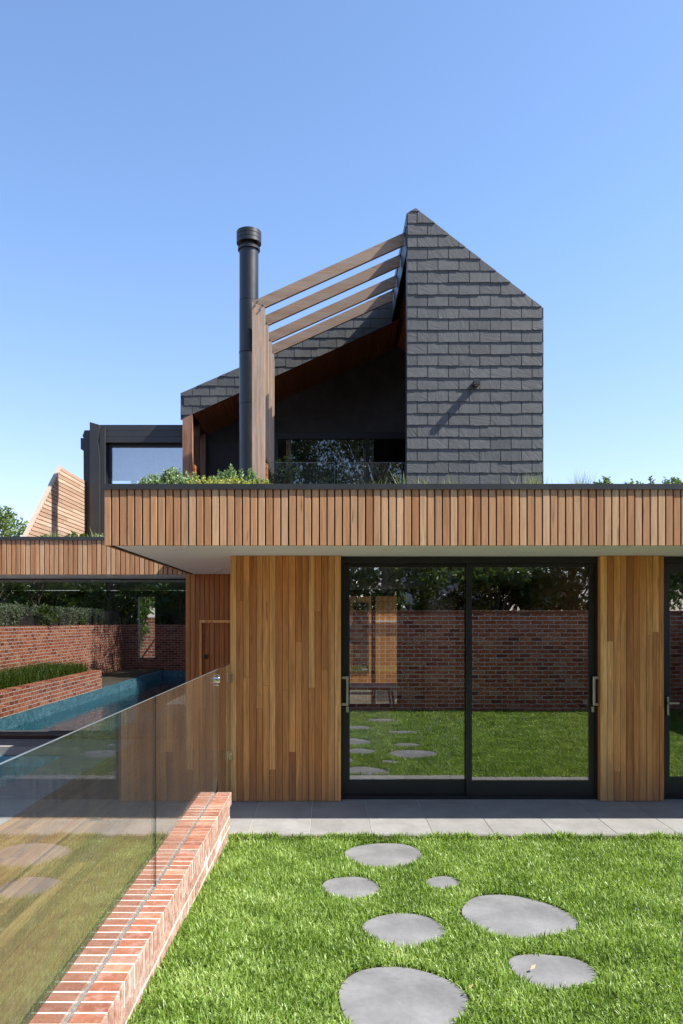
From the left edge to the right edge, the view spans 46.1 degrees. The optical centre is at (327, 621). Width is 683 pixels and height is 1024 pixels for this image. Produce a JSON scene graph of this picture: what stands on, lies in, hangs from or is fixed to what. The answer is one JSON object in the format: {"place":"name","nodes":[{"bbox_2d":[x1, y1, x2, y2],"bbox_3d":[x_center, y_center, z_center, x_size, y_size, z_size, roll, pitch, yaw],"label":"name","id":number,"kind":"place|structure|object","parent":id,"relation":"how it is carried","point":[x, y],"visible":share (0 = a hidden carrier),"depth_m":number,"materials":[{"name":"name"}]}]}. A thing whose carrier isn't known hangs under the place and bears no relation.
{"place":"outdoors","nodes":[
{"label":"outdoors","id":0,"kind":"place"},
{"bbox_2d":[0,739,136,824],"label":"pool paving","id":1,"kind":"structure","parent":0,"point":[28,790],"depth_m":9.98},
{"bbox_2d":[0,690,396,705],"bbox_3d":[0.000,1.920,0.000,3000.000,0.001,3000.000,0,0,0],"label":"ground","id":2,"kind":"structure","parent":0,"point":[360,696],"depth_m":19.71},
{"bbox_2d":[0,755,63,787],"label":"pool shell","id":3,"kind":"object","parent":2,"relation":"in","point":[12,770],"depth_m":11.30,"materials":[{"name":"tile"}]},
{"bbox_2d":[0,505,72,590],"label":"bushy tree","id":4,"kind":"object","parent":2,"relation":"on","point":[7,524],"visible":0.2,"depth_m":23.16,"materials":[{"name":"green plant"}]},
{"bbox_2d":[0,739,210,1023],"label":"deck","id":5,"kind":"structure","parent":2,"relation":"on","point":[76,855],"depth_m":6.13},
{"bbox_2d":[29,792,230,1023],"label":"brick wall","id":6,"kind":"structure","parent":2,"relation":"on","point":[106,978],"depth_m":3.90,"materials":[{"name":"red brick"}]},
{"bbox_2d":[0,670,217,886],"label":"glass pool fence","id":7,"kind":"object","parent":6,"relation":"on","point":[214,760],"visible":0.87,"depth_m":6.54,"materials":[{"name":"clear glass"}]},
{"bbox_2d":[80,590,185,657],"bbox_3d":[-4.849,-0.601,19.925,2.845,4.962,2.829,0,0,-35],"label":"courtyard tree","id":8,"kind":"object","parent":2,"relation":"on","point":[146,603],"visible":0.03,"depth_m":19.34,"materials":[{"name":"green plant"}]},
{"bbox_2d":[140,617,154,657],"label":"boundary wall","id":9,"kind":"structure","parent":2,"relation":"on","point":[148,641],"depth_m":23.00,"materials":[{"name":"brick"}]},
{"bbox_2d":[0,208,682,800],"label":"house","id":10,"kind":"structure","parent":2,"relation":"on","point":[532,616],"depth_m":11.69,"materials":[{"name":"brown wood"}]},
{"bbox_2d":[0,531,18,536],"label":"garden shrub","id":11,"kind":"object","parent":10,"relation":"on","point":[6,534],"visible":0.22,"depth_m":11.40,"materials":[{"name":"green plant"}]},
{"bbox_2d":[48,526,68,536],"bbox_3d":[-3.877,-1.225,11.438,0.320,0.309,0.303,0,0,-44],"label":"grass tuft","id":12,"kind":"object","parent":10,"relation":"on","point":[56,535],"visible":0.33,"depth_m":11.43,"materials":[{"name":"green plant"}]},
{"bbox_2d":[65,530,86,536],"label":"garden shrub","id":13,"kind":"object","parent":10,"relation":"on","point":[76,535],"visible":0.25,"depth_m":11.39,"materials":[{"name":"green plant"}]},
{"bbox_2d":[0,579,185,739],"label":"pool room window","id":14,"kind":"structure","parent":10,"relation":"in","point":[137,737],"depth_m":12.20,"materials":[{"name":"black metal"}]},
{"bbox_2d":[138,473,165,483],"bbox_3d":[-1.600,-1.213,7.283,0.322,0.282,0.327,0,0,-34],"label":"grey green shrub","id":15,"kind":"object","parent":10,"relation":"on","point":[150,480],"visible":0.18,"depth_m":7.22,"materials":[{"name":"green plant"}]},
{"bbox_2d":[160,466,193,483],"bbox_3d":[-1.392,-1.251,7.358,0.368,0.357,0.349,0,0,0],"label":"grey green shrub","id":16,"kind":"object","parent":10,"relation":"on","point":[173,477],"visible":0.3,"depth_m":7.27,"materials":[{"name":"green plant"}]},
{"bbox_2d":[190,472,201,483],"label":"grey green shrub","id":17,"kind":"object","parent":10,"relation":"on","point":[195,476],"visible":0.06,"depth_m":7.37,"materials":[{"name":"green plant"}]},
{"bbox_2d":[187,475,223,483],"bbox_3d":[-1.077,-1.182,7.112,0.418,0.222,0.402,0,0,0],"label":"sedum","id":18,"kind":"object","parent":10,"relation":"on","point":[202,481],"visible":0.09,"depth_m":7.05,"materials":[{"name":"green plant"}]},
{"bbox_2d":[199,620,229,749],"bbox_3d":[-1.365,0.876,11.043,0.795,1.787,0.046,0,0,0],"label":"door","id":19,"kind":"structure","parent":10,"relation":"in","point":[200,621],"depth_m":11.04,"materials":[{"name":"brown wood"}]},
{"bbox_2d":[210,469,230,482],"bbox_3d":[-0.964,-1.240,7.434,0.335,0.334,0.312,0,0,43],"label":"grey green shrub","id":20,"kind":"object","parent":10,"relation":"on","point":[219,477],"visible":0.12,"depth_m":7.40,"materials":[{"name":"green plant"}]},
{"bbox_2d":[216,664,232,792],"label":"glass gate","id":21,"kind":"structure","parent":10,"relation":"attached to","point":[224,682],"depth_m":7.43,"materials":[{"name":"glass"}]},
{"bbox_2d":[216,476,250,483],"bbox_3d":[-0.829,-1.176,7.104,0.448,0.211,0.440,0,0,0],"label":"sedum","id":22,"kind":"object","parent":10,"relation":"on","point":[231,480],"visible":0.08,"depth_m":7.01,"materials":[{"name":"green plant"}]},
{"bbox_2d":[223,463,249,483],"bbox_3d":[-0.839,-1.256,7.347,0.252,0.366,0.263,0,0,0],"label":"grey green shrub","id":23,"kind":"object","parent":10,"relation":"on","point":[231,473],"visible":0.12,"depth_m":7.32,"materials":[{"name":"green plant"}]},
{"bbox_2d":[247,468,260,483],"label":"grey green shrub","id":24,"kind":"object","parent":10,"relation":"on","point":[251,476],"visible":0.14,"depth_m":7.41,"materials":[{"name":"green plant"}]},
{"bbox_2d":[246,478,272,483],"bbox_3d":[-0.614,-1.165,7.119,0.340,0.188,0.361,0,0,0],"label":"sedum","id":25,"kind":"object","parent":10,"relation":"on","point":[258,482],"visible":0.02,"depth_m":7.07,"materials":[{"name":"green plant"}]},
{"bbox_2d":[265,452,301,483],"bbox_3d":[-0.715,-1.973,12.419,0.657,1.403,0.391,0,0,0],"label":"shrub","id":26,"kind":"object","parent":10,"relation":"on","point":[284,476],"visible":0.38,"depth_m":12.41,"materials":[{"name":"green plant"}]},
{"bbox_2d":[276,432,405,483],"bbox_3d":[0.958,-2.537,16.278,3.985,2.513,0.357,0,0,0],"label":"terrace window","id":27,"kind":"structure","parent":10,"relation":"in","point":[366,436],"depth_m":16.10,"materials":[{"name":"black metal"}]},
{"bbox_2d":[350,615,367,643],"bbox_3d":[0.420,-0.160,11.500,0.310,0.980,0.308,0,0,0],"label":"pendant lamp","id":28,"kind":"object","parent":10,"relation":"hanging from","point":[358,633],"visible":0.91,"depth_m":11.39,"materials":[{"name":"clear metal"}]},
{"bbox_2d":[350,593,400,707],"bbox_3d":[0.930,0.601,16.530,1.136,2.358,0.100,0,0,0],"label":"garden door","id":29,"kind":"structure","parent":10,"relation":"in","point":[373,704],"depth_m":16.48,"materials":[{"name":"black metal"}]},
{"bbox_2d":[350,683,401,735],"bbox_3d":[0.275,1.406,12.900,1.750,0.752,1.000,0,0,0],"label":"table","id":30,"kind":"object","parent":10,"relation":"on","point":[376,686],"visible":0.48,"depth_m":12.68,"materials":[{"name":"brown wood"}]},
{"bbox_2d":[404,699,432,752],"bbox_3d":[1.250,1.433,11.000,0.394,0.696,0.394,0,0,0],"label":"stool","id":31,"kind":"object","parent":10,"relation":"on","point":[412,702],"visible":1,"depth_m":10.89,"materials":[{"name":"brown wood"}]},
{"bbox_2d":[342,557,598,799],"bbox_3d":[1.423,0.567,8.064,2.568,2.426,0.192,0,0,0],"label":"sliding door","id":32,"kind":"structure","parent":10,"relation":"in","point":[468,788],"depth_m":8.03,"materials":[{"name":"black metal"}]},
{"bbox_2d":[525,470,547,483],"bbox_3d":[1.870,-1.225,7.171,0.242,0.301,0.329,0,0,0],"label":"grass tuft","id":33,"kind":"object","parent":10,"relation":"on","point":[534,479],"visible":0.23,"depth_m":7.13,"materials":[{"name":"green plant"}]},
{"bbox_2d":[568,467,597,483],"bbox_3d":[2.261,-1.226,7.154,0.426,0.301,0.377,0,0,34],"label":"grass tuft","id":34,"kind":"object","parent":10,"relation":"on","point":[575,479],"visible":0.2,"depth_m":7.12,"materials":[{"name":"green plant"}]},
{"bbox_2d":[593,475,612,483],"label":"dark green shrub","id":35,"kind":"object","parent":10,"relation":"on","point":[604,478],"visible":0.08,"depth_m":7.58,"materials":[{"name":"green plant"}]},
{"bbox_2d":[648,476,655,483],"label":"dark green shrub","id":36,"kind":"object","parent":10,"relation":"on","point":[650,480],"visible":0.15,"depth_m":7.39,"materials":[{"name":"green plant"}]},
{"bbox_2d":[662,477,682,483],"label":"dark green shrub","id":37,"kind":"object","parent":10,"relation":"on","point":[674,480],"visible":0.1,"depth_m":7.56,"materials":[{"name":"green plant"}]},
{"bbox_2d":[664,557,682,798],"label":"sliding door","id":38,"kind":"structure","parent":10,"relation":"in","point":[673,785],"depth_m":8.03,"materials":[{"name":"black metal"}]},
{"bbox_2d":[350,596,396,682],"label":"garden pavilion","id":39,"kind":"structure","parent":2,"relation":"on","point":[386,644],"depth_m":21.00,"materials":[{"name":"wood"}]},
{"bbox_2d":[353,603,368,672],"bbox_3d":[0.867,0.435,21.003,0.413,1.849,0.035,0,0,0],"label":"window","id":40,"kind":"structure","parent":39,"relation":"in","point":[353,603],"depth_m":20.99,"materials":[{"name":"black metal"}]},
{"bbox_2d":[376,690,396,700],"bbox_3d":[1.385,1.600,18.100,0.730,0.360,0.700,0,0,0],"label":"courtyard bench","id":41,"kind":"object","parent":2,"relation":"on","point":[381,695],"visible":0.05,"depth_m":17.85,"materials":[{"name":"grey concrete"}]},
{"bbox_2d":[0,0,682,616],"label":"sky","id":42,"kind":"structure","parent":0,"point":[138,138],"materials":[{"name":"blue"}]},
{"bbox_2d":[127,830,682,1023],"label":"lawn","id":43,"kind":"structure","parent":0,"point":[354,972],"depth_m":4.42,"materials":[{"name":"green plant"}]},
{"bbox_2d":[322,877,379,898],"bbox_3d":[0.162,1.876,5.572,0.400,0.060,0.464,0,0,0],"label":"stepping stone","id":44,"kind":"object","parent":43,"relation":"on","point":[350,886],"visible":0.54,"depth_m":5.59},
{"bbox_2d":[344,843,421,867],"bbox_3d":[0.441,1.876,6.337,0.616,0.060,0.686,0,0,0],"label":"stepping stone","id":45,"kind":"object","parent":43,"relation":"on","point":[385,854],"visible":0.6,"depth_m":6.35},
{"bbox_2d":[338,967,467,1023],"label":"stepping stone","id":46,"kind":"object","parent":43,"relation":"on","point":[389,995],"visible":0.81,"depth_m":3.94,"materials":[{"name":"grey stone"}]},
{"bbox_2d":[362,913,445,948],"bbox_3d":[0.462,1.876,4.816,0.484,0.060,0.504,0,0,-29],"label":"stepping stone","id":47,"kind":"object","parent":43,"relation":"on","point":[405,928],"visible":0.6,"depth_m":4.82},
{"bbox_2d":[426,876,458,888],"bbox_3d":[0.816,1.876,5.671,0.245,0.060,0.294,0,0,0],"label":"stepping stone","id":48,"kind":"object","parent":43,"relation":"on","point":[441,881],"visible":0.54,"depth_m":5.69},
{"bbox_2d":[461,895,577,939],"bbox_3d":[1.194,1.876,5.048,0.695,0.060,0.752,0,0,0],"label":"stepping stone","id":49,"kind":"object","parent":43,"relation":"on","point":[510,915],"visible":0.69,"depth_m":5.02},
{"bbox_2d":[508,954,596,990],"bbox_3d":[1.194,1.876,4.238,0.444,0.060,0.428,0,0,0],"label":"stepping stone","id":50,"kind":"object","parent":43,"relation":"on","point":[548,970],"visible":0.57,"depth_m":4.24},
{"bbox_2d":[229,799,682,835],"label":"paving","id":51,"kind":"structure","parent":0,"point":[476,817],"depth_m":7.37,"materials":[{"name":"tile"}]},
{"bbox_2d":[583,699,587,707],"bbox_3d":[2.830,0.879,8.500,0.244,0.089,0.243,0,0,0],"label":"bowl","id":52,"kind":"object","parent":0,"point":[585,701],"visible":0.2,"depth_m":8.48,"materials":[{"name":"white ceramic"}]}
]}

